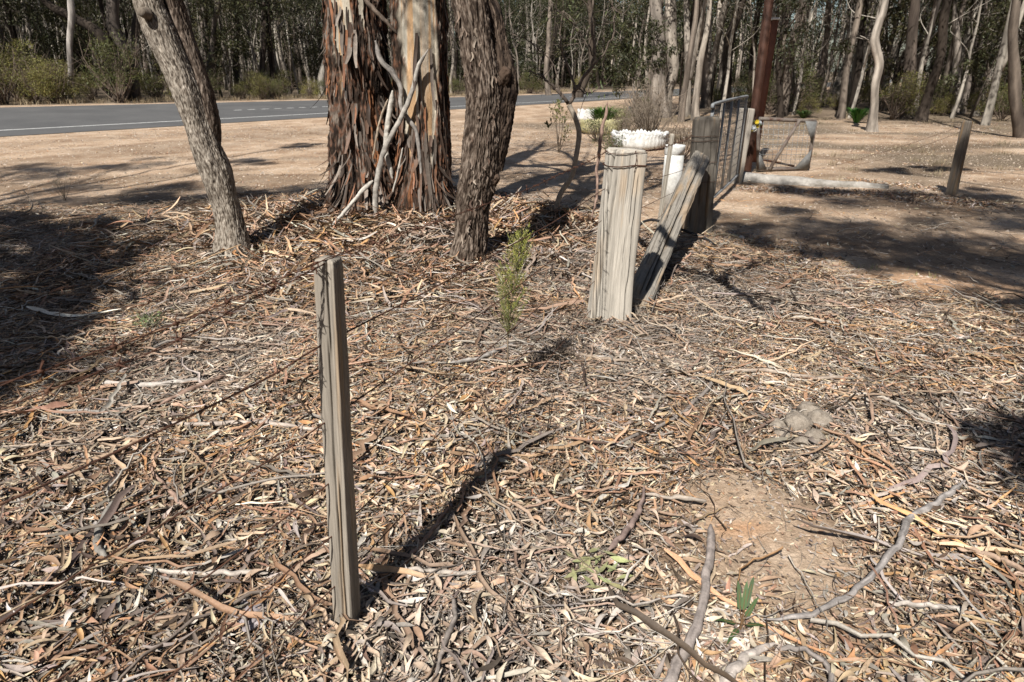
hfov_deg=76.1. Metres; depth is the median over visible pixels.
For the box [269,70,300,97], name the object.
roadside shrub
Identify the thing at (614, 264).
strainer post
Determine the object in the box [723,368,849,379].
fallen branch
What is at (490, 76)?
rough barked tree
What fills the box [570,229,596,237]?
fallen branch
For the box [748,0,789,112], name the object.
gum tree
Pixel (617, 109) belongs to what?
leafy shrub
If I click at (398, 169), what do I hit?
dead branch
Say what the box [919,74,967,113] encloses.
roadside shrub
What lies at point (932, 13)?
gum tree
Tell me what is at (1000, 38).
bare sapling
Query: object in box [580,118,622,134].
tyre planter
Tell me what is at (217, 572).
fallen branch
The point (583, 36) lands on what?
gum tree
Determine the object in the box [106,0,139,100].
gum tree
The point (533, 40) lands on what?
bare sapling
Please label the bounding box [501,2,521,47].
gum tree
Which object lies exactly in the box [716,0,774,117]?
bare sapling
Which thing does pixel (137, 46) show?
bare sapling
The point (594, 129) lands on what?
leafy shrub
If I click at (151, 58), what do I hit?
gum tree
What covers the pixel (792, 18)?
sky
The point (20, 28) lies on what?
bare sapling
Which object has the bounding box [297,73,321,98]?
roadside shrub
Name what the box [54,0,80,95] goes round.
gum tree
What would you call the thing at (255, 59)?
gum tree
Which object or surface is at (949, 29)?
gum tree
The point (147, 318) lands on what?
weed
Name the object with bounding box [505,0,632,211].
crooked sapling
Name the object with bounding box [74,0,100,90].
gum tree
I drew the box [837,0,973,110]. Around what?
gum tree
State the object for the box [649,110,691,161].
dead bush
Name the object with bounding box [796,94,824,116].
roadside shrub
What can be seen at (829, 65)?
bare sapling
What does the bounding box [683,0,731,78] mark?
gum tree
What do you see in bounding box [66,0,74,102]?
gum tree
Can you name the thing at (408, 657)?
leaf litter
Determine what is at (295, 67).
bare sapling
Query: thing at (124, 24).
gum tree
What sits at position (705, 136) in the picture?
gate post
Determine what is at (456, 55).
gum tree
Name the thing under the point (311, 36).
bare sapling
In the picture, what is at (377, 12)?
dead branch
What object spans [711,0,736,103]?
bare sapling
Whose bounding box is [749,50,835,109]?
roadside shrub
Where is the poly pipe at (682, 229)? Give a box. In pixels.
[640,218,715,244]
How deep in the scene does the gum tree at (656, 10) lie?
23.62 m
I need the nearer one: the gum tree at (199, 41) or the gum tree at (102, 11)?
the gum tree at (102, 11)
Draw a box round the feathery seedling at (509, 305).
[491,225,534,390]
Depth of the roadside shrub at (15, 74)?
28.64 m
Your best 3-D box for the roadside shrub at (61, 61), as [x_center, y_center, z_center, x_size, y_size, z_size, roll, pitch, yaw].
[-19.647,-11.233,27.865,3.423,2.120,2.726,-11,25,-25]
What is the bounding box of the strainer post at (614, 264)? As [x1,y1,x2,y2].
[587,147,647,324]
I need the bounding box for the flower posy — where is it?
[751,120,761,133]
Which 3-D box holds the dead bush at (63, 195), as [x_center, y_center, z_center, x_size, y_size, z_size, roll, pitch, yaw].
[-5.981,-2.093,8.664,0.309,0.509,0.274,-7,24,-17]
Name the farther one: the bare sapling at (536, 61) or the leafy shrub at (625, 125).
the bare sapling at (536, 61)
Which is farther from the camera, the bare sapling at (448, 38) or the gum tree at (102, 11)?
the bare sapling at (448, 38)
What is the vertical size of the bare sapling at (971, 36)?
7.068 m
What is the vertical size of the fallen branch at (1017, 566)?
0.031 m
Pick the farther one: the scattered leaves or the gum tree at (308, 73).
the gum tree at (308, 73)
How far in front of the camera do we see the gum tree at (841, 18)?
36.03 m
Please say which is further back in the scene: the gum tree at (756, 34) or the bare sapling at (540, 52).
the bare sapling at (540, 52)
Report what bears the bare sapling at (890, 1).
on the ground at (78, 194)
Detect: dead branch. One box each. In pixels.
[332,180,373,224]
[363,0,396,33]
[372,49,427,214]
[372,99,387,158]
[375,40,422,183]
[383,90,393,178]
[392,147,402,191]
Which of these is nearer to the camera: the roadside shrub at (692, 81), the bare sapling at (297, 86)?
the roadside shrub at (692, 81)
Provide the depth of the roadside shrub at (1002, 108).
22.21 m
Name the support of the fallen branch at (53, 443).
on the leaf litter at (408, 657)
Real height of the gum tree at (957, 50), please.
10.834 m
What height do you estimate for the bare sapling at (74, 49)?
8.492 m
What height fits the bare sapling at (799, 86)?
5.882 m
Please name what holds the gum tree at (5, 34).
on the ground at (78, 194)
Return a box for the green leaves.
[563,548,632,590]
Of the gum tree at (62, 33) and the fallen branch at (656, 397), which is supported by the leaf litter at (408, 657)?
the fallen branch at (656, 397)
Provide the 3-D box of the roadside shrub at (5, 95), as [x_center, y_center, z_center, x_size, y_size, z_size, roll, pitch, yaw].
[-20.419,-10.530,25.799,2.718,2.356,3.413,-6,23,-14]
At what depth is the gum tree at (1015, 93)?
16.35 m
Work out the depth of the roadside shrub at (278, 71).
38.60 m
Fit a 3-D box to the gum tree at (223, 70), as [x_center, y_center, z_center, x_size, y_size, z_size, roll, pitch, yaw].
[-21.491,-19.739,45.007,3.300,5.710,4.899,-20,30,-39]
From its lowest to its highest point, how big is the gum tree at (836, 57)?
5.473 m
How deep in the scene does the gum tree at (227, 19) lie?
36.03 m
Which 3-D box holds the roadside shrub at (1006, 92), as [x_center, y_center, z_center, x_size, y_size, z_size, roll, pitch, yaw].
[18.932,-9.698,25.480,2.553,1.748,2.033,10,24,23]
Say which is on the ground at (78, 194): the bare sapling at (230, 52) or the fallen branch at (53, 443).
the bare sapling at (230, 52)
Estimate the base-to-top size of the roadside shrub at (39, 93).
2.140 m
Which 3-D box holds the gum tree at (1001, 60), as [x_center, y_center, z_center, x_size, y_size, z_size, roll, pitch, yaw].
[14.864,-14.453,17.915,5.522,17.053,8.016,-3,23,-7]
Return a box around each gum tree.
[0,0,29,96]
[0,0,35,58]
[0,1,14,91]
[0,20,14,67]
[1,0,39,98]
[5,0,66,67]
[6,1,42,55]
[10,0,132,101]
[15,0,79,61]
[18,0,80,93]
[29,3,92,71]
[33,0,115,94]
[51,0,131,49]
[52,0,103,86]
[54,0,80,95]
[62,0,119,93]
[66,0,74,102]
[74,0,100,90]
[75,3,98,89]
[85,0,141,92]
[101,14,151,85]
[104,2,132,25]
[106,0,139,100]
[121,0,141,99]
[121,6,150,87]
[128,21,164,87]
[183,0,257,97]
[184,0,208,30]
[186,0,245,83]
[189,0,228,82]
[189,0,253,58]
[190,0,254,85]
[190,8,224,74]
[194,15,230,88]
[196,0,229,69]
[207,0,282,97]
[208,0,260,78]
[208,9,248,94]
[209,1,232,95]
[217,5,245,89]
[217,20,267,70]
[227,0,321,87]
[234,0,307,94]
[239,0,270,69]
[242,5,291,73]
[247,0,287,76]
[247,2,260,71]
[247,8,282,64]
[248,0,292,80]
[251,3,273,74]
[259,0,308,93]
[265,0,320,69]
[276,0,321,91]
[277,38,304,80]
[279,1,305,90]
[282,14,322,76]
[284,0,322,61]
[284,6,323,92]
[287,0,308,92]
[297,5,322,89]
[306,0,459,217]
[318,60,324,97]
[387,4,392,67]
[446,0,458,92]
[446,1,461,86]
[447,0,456,92]
[447,0,459,71]
[448,28,463,87]
[501,0,583,94]
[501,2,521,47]
[502,0,532,41]
[506,0,536,63]
[512,0,554,80]
[514,0,564,66]
[517,47,551,80]
[522,0,572,86]
[524,3,557,63]
[533,0,584,77]
[537,0,579,85]
[560,0,602,97]
[562,4,588,77]
[572,0,621,88]
[575,1,617,68]
[584,4,679,105]
[611,0,650,83]
[619,0,683,100]
[635,0,682,19]
[637,1,664,86]
[649,0,671,117]
[665,0,678,115]
[676,0,732,107]
[677,0,698,121]
[683,0,707,116]
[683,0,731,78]
[690,0,711,120]
[705,0,772,92]
[707,0,728,94]
[712,0,755,105]
[712,0,794,106]
[719,0,751,108]
[743,1,790,101]
[745,3,780,32]
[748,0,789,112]
[754,0,854,117]
[772,0,810,104]
[776,0,806,115]
[776,0,831,106]
[788,1,817,110]
[792,0,856,104]
[799,30,839,83]
[810,0,869,100]
[811,27,865,78]
[815,0,847,92]
[816,0,850,38]
[829,12,874,93]
[833,0,895,112]
[836,0,863,118]
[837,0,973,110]
[841,0,876,63]
[846,0,872,109]
[847,0,878,96]
[865,0,888,131]
[867,0,908,83]
[870,1,895,81]
[879,0,905,89]
[880,0,929,104]
[888,0,967,100]
[889,1,932,88]
[894,0,920,118]
[900,13,929,85]
[908,0,941,114]
[913,0,951,121]
[921,0,970,111]
[924,0,996,82]
[927,0,990,95]
[936,0,1023,117]
[937,1,994,49]
[940,0,1008,109]
[945,0,964,113]
[948,0,977,100]
[963,0,997,112]
[965,0,1023,97]
[970,0,1023,113]
[973,0,1009,107]
[973,59,996,115]
[979,31,1023,92]
[980,0,1023,125]
[980,1,998,81]
[1007,0,1023,137]
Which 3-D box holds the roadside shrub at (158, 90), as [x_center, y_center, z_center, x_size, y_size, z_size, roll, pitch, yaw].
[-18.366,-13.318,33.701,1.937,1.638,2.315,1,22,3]
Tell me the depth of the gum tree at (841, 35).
41.88 m
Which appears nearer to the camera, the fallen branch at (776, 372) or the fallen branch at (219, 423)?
the fallen branch at (219, 423)
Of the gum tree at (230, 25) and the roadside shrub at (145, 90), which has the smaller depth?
the roadside shrub at (145, 90)
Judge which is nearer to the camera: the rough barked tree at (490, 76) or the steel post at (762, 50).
the rough barked tree at (490, 76)
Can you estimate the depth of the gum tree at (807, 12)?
30.47 m
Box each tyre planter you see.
[577,108,593,120]
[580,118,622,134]
[611,129,668,149]
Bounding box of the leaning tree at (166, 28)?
[132,0,251,260]
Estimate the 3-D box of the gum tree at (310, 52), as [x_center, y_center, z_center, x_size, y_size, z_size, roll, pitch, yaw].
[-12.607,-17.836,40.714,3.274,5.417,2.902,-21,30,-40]
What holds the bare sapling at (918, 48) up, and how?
on the ground at (78, 194)
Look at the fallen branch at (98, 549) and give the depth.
2.32 m
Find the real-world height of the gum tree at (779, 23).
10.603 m
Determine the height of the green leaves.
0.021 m
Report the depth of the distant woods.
75.30 m
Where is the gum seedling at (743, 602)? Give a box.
[715,577,766,644]
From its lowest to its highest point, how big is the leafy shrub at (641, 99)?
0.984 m
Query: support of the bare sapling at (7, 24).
on the ground at (78, 194)
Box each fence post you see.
[314,255,360,630]
[727,108,754,183]
[945,121,972,195]
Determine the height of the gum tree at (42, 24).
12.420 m
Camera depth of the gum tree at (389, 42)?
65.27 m
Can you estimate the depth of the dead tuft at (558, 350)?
3.83 m
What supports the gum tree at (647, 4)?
on the ground at (78, 194)
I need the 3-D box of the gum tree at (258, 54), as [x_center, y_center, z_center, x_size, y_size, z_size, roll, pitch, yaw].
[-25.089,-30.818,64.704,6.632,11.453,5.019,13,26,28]
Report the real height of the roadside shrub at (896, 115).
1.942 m
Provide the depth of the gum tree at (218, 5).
34.05 m
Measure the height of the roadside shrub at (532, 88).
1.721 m
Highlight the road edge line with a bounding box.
[0,96,639,130]
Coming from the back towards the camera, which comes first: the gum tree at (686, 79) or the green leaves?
the gum tree at (686, 79)
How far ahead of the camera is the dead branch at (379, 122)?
6.75 m
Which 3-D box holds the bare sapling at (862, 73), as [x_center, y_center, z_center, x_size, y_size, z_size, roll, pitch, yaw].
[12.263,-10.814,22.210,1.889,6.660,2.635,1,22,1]
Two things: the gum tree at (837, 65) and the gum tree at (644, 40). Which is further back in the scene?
the gum tree at (644, 40)
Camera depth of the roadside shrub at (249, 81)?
35.92 m
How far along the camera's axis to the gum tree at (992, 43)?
29.53 m
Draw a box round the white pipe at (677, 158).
[661,144,685,211]
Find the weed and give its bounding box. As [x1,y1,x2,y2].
[125,307,170,331]
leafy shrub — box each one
[547,89,571,152]
[582,112,617,141]
[588,98,641,123]
[592,126,626,149]
[610,110,641,131]
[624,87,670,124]
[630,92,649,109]
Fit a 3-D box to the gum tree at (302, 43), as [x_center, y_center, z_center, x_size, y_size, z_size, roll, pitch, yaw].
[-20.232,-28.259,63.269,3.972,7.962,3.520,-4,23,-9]
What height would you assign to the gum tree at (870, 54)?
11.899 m
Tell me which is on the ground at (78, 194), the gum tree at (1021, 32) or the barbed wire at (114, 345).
the gum tree at (1021, 32)
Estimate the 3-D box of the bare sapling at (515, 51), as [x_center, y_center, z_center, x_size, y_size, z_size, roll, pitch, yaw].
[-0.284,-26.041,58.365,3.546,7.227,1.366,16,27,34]
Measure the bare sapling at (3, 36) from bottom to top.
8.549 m
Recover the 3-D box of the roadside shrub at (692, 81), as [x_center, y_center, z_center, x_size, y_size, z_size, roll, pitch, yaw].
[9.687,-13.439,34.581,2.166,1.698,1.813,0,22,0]
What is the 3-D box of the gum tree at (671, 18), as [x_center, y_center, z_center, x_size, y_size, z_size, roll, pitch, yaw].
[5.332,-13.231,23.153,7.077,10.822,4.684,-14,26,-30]
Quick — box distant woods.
[0,0,1023,87]
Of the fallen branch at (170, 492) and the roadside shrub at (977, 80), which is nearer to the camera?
the fallen branch at (170, 492)
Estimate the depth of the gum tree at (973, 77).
28.41 m
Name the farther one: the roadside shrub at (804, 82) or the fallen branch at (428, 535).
the roadside shrub at (804, 82)
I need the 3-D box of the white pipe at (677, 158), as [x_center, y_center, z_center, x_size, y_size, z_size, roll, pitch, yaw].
[1.971,-1.994,8.052,0.245,0.840,0.241,0,22,0]
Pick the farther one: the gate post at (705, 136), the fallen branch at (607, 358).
the gate post at (705, 136)
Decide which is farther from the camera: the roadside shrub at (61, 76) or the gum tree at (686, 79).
the roadside shrub at (61, 76)
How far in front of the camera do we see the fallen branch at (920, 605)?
2.07 m
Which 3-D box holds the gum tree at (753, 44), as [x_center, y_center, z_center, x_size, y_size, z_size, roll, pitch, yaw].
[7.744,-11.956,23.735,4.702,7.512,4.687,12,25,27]
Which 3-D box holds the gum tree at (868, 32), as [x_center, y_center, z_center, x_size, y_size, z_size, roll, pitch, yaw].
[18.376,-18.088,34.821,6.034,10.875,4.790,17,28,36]
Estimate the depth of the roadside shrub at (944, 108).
24.98 m
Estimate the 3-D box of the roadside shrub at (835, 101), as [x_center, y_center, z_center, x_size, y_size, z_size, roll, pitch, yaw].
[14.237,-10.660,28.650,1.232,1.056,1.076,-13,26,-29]
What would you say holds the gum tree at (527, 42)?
on the ground at (78, 194)
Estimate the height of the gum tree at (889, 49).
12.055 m
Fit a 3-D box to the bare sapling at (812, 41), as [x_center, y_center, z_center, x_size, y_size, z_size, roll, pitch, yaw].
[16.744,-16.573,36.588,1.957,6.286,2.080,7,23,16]
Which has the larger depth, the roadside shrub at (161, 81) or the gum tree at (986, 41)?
the gum tree at (986, 41)
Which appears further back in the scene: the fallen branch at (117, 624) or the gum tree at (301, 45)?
the gum tree at (301, 45)
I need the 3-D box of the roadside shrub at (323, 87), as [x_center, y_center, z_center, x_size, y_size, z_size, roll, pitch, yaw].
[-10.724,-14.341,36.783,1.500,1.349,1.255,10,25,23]
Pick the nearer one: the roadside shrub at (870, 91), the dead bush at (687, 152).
the dead bush at (687, 152)
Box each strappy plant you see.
[585,106,622,119]
[792,110,815,117]
[846,108,868,122]
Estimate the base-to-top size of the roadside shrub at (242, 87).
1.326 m
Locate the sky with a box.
[148,0,938,71]
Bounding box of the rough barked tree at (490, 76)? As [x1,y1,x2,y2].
[448,0,518,268]
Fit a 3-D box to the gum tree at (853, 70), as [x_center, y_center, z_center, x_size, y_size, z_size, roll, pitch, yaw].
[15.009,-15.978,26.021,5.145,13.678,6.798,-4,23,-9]
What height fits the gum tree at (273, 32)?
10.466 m
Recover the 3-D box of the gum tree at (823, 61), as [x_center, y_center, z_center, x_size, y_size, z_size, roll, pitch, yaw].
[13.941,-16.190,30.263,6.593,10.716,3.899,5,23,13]
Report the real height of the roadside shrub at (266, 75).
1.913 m
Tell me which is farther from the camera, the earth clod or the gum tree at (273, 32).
the gum tree at (273, 32)
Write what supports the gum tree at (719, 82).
on the ground at (78, 194)
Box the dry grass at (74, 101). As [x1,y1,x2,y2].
[1,89,1016,185]
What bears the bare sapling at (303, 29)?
on the ground at (78, 194)
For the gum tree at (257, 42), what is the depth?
59.56 m
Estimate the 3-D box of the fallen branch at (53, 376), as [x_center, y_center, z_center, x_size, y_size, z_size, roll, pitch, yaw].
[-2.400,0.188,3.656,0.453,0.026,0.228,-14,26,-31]
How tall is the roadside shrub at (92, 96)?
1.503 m
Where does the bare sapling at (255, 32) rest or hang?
on the ground at (78, 194)
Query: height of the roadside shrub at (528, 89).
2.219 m
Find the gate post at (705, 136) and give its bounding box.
[682,116,719,232]
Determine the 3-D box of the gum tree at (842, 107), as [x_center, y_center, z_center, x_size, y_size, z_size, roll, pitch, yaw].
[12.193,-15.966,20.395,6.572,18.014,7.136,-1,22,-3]
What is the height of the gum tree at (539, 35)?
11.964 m
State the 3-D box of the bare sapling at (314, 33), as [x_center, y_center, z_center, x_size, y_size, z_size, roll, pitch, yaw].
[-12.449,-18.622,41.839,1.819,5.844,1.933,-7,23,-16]
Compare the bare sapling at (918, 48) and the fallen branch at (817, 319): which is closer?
the fallen branch at (817, 319)
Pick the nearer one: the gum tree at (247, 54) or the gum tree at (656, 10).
the gum tree at (656, 10)
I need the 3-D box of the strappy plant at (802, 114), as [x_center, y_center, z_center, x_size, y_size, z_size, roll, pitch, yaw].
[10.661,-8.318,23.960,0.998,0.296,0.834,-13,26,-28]
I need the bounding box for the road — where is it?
[0,79,901,136]
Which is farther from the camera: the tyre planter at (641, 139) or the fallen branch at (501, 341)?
the tyre planter at (641, 139)
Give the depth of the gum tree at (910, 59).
22.96 m
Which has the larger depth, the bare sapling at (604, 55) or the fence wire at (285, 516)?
the bare sapling at (604, 55)
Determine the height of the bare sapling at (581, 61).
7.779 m
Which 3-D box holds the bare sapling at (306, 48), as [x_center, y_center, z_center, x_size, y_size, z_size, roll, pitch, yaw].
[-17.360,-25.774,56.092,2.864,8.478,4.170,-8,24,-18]
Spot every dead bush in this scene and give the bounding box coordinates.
[49,165,70,200]
[607,64,696,133]
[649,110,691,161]
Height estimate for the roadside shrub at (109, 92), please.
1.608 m
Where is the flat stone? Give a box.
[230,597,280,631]
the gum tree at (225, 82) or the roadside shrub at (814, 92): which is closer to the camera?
the roadside shrub at (814, 92)
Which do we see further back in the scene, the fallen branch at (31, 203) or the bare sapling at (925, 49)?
the bare sapling at (925, 49)
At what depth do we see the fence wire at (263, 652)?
2.20 m
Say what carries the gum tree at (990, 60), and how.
on the ground at (78, 194)
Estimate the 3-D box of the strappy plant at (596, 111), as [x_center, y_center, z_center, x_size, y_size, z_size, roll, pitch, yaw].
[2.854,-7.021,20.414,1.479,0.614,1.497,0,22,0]
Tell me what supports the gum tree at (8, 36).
on the ground at (78, 194)
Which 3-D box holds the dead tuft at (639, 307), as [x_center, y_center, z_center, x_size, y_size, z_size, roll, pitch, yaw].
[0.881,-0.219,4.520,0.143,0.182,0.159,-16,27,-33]
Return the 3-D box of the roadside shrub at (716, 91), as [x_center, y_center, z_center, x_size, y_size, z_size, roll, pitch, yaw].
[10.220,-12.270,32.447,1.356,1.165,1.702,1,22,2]
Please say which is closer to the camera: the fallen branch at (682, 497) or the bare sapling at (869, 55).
the fallen branch at (682, 497)
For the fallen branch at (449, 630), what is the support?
on the leaf litter at (408, 657)
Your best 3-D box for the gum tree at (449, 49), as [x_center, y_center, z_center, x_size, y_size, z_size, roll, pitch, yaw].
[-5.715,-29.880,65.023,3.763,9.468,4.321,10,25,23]
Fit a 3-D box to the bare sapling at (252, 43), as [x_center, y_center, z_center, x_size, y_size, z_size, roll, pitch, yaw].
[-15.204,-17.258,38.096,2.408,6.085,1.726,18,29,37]
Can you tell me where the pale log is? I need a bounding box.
[742,172,888,188]
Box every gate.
[710,95,748,197]
[756,117,817,170]
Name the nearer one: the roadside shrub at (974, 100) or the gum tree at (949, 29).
the roadside shrub at (974, 100)
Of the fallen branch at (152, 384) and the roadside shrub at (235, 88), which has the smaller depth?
the fallen branch at (152, 384)
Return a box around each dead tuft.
[534,338,577,366]
[633,297,652,316]
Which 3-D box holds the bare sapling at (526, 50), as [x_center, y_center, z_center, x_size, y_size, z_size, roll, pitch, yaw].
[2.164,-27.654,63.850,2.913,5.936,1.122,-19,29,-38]
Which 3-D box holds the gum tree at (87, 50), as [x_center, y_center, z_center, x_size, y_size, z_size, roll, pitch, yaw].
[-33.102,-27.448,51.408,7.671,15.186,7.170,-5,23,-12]
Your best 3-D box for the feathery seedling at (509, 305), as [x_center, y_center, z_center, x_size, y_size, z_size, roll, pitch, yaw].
[-0.016,-0.137,3.291,0.225,0.942,0.236,-15,27,-32]
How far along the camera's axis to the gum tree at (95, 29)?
29.22 m
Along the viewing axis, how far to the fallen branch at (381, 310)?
4.60 m
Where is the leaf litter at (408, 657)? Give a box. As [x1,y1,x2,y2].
[0,189,1023,681]
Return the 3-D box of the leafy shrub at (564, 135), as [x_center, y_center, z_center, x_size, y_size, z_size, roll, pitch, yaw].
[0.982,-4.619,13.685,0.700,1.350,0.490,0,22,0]
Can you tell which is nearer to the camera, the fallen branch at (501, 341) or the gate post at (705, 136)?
the fallen branch at (501, 341)
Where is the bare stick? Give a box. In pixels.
[591,103,607,219]
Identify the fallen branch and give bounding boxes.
[0,438,80,448]
[5,609,245,641]
[19,189,32,215]
[34,368,128,392]
[50,408,123,416]
[68,222,185,247]
[92,500,112,567]
[102,378,205,387]
[146,568,267,576]
[149,466,187,507]
[153,419,321,430]
[159,375,225,405]
[358,308,431,314]
[363,566,482,575]
[392,506,449,578]
[435,594,457,674]
[449,343,514,363]
[451,339,547,349]
[543,487,575,509]
[547,349,630,361]
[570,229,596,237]
[607,376,715,448]
[608,486,644,550]
[632,394,686,399]
[645,492,706,502]
[662,524,715,681]
[719,642,778,681]
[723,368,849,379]
[723,414,782,446]
[763,479,966,620]
[778,644,834,681]
[791,315,848,326]
[852,392,939,422]
[888,600,966,610]
[957,547,1023,571]
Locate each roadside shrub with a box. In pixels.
[0,30,49,101]
[0,48,30,104]
[0,50,37,98]
[0,50,69,103]
[0,54,22,100]
[2,54,88,102]
[17,51,87,101]
[24,47,79,102]
[71,17,159,102]
[73,70,114,100]
[90,70,116,98]
[138,70,169,98]
[139,59,172,97]
[139,71,166,98]
[206,66,230,93]
[227,79,254,98]
[233,78,249,97]
[239,66,269,97]
[243,68,277,99]
[246,67,270,93]
[249,75,280,98]
[260,72,289,98]
[266,64,295,96]
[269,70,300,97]
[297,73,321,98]
[311,76,325,97]
[450,78,464,93]
[519,67,539,93]
[519,74,542,93]
[565,73,591,87]
[676,74,695,102]
[712,85,732,102]
[714,71,751,107]
[732,71,771,107]
[734,75,800,114]
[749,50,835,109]
[782,54,827,108]
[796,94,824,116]
[803,69,840,107]
[825,89,849,109]
[838,74,872,104]
[860,78,887,105]
[862,83,899,110]
[867,67,927,119]
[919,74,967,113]
[929,89,962,115]
[943,75,985,104]
[957,78,1006,115]
[965,73,1023,114]
[975,83,1023,120]
[1000,69,1023,103]
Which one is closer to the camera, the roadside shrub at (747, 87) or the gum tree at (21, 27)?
the roadside shrub at (747, 87)
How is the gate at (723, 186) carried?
attached to the gate post at (705, 136)
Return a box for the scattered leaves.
[0,120,1023,283]
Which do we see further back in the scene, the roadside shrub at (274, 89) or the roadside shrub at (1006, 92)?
the roadside shrub at (274, 89)
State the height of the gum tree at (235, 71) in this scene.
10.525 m
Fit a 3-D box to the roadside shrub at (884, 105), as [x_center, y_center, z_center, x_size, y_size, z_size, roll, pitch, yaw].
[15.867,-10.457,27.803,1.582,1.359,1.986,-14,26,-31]
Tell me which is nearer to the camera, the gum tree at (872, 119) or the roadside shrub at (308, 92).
the gum tree at (872, 119)
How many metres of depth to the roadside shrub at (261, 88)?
33.87 m
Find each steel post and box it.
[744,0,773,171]
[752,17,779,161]
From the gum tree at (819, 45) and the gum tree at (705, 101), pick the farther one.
the gum tree at (819, 45)
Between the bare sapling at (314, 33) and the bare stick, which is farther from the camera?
the bare sapling at (314, 33)
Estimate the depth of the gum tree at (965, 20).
41.34 m
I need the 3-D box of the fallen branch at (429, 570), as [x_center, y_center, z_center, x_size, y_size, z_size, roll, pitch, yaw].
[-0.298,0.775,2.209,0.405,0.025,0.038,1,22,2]
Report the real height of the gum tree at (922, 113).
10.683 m
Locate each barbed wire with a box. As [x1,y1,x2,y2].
[0,150,607,386]
[0,263,324,410]
[633,135,691,167]
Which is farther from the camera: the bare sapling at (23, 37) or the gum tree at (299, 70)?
the gum tree at (299, 70)
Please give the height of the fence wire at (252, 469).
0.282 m
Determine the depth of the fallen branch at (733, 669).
1.86 m
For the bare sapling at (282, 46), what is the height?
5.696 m
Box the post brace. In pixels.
[632,150,709,312]
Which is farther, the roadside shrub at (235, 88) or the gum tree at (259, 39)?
the gum tree at (259, 39)
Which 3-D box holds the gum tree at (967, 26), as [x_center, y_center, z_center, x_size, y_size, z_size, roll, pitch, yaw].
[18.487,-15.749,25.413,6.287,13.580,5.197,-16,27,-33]
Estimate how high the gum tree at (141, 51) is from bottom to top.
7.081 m
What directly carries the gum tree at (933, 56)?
on the ground at (78, 194)
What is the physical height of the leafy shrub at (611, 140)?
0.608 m
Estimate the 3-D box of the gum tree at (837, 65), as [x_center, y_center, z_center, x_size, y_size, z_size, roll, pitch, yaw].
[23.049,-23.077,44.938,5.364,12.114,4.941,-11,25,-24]
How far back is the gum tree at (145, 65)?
48.85 m
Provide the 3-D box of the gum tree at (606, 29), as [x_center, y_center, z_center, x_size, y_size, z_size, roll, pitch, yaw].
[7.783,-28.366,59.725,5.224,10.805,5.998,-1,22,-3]
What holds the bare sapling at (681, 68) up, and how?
on the ground at (78, 194)
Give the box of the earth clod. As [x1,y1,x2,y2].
[769,401,833,455]
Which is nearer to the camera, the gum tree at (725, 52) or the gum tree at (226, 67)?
the gum tree at (725, 52)
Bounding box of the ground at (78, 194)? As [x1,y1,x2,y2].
[0,72,1023,681]
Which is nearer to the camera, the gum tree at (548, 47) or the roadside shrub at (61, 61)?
the roadside shrub at (61, 61)
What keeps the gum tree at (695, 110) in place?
on the ground at (78, 194)
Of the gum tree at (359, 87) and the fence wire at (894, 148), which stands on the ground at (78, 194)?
the gum tree at (359, 87)
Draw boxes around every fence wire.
[0,170,682,505]
[0,193,671,623]
[53,214,662,681]
[162,245,648,681]
[233,310,590,681]
[798,126,960,173]
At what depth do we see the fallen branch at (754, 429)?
3.09 m
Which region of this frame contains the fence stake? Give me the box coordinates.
[657,134,673,224]
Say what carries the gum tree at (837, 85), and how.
on the ground at (78, 194)
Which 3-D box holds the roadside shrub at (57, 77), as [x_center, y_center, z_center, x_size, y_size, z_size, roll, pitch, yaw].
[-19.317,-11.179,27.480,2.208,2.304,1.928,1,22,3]
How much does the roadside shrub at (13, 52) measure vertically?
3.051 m
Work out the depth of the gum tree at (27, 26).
35.68 m
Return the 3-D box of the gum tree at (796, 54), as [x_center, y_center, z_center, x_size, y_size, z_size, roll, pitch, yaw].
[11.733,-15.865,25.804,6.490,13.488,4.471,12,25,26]
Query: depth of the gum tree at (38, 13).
40.71 m
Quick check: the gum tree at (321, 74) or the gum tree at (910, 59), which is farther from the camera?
the gum tree at (321, 74)
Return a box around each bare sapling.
[0,1,29,47]
[0,1,47,56]
[0,8,16,86]
[0,20,10,61]
[14,1,45,55]
[34,1,90,93]
[85,0,102,96]
[122,0,151,93]
[125,1,150,93]
[145,38,158,94]
[189,6,218,93]
[192,0,247,97]
[211,11,243,91]
[241,9,255,73]
[243,6,260,68]
[243,7,257,96]
[277,13,292,92]
[280,5,305,93]
[280,19,290,65]
[282,1,316,80]
[283,16,299,89]
[290,2,319,73]
[299,19,312,87]
[302,1,321,57]
[447,3,455,85]
[505,1,531,89]
[510,23,525,83]
[517,6,540,66]
[519,0,551,87]
[522,32,531,77]
[535,11,547,78]
[558,11,583,88]
[564,27,580,88]
[570,6,597,75]
[587,1,625,88]
[596,1,611,84]
[677,1,709,108]
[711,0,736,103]
[712,0,762,45]
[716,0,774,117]
[743,4,793,74]
[789,0,850,114]
[790,0,840,111]
[803,3,820,100]
[807,10,832,99]
[808,0,843,54]
[808,0,854,108]
[846,0,881,118]
[846,0,894,69]
[851,9,889,100]
[864,0,924,43]
[866,5,892,97]
[883,13,905,92]
[888,11,908,64]
[895,0,929,90]
[896,3,934,57]
[912,0,990,118]
[949,0,1005,118]
[949,2,995,58]
[962,0,1005,58]
[976,5,1019,69]

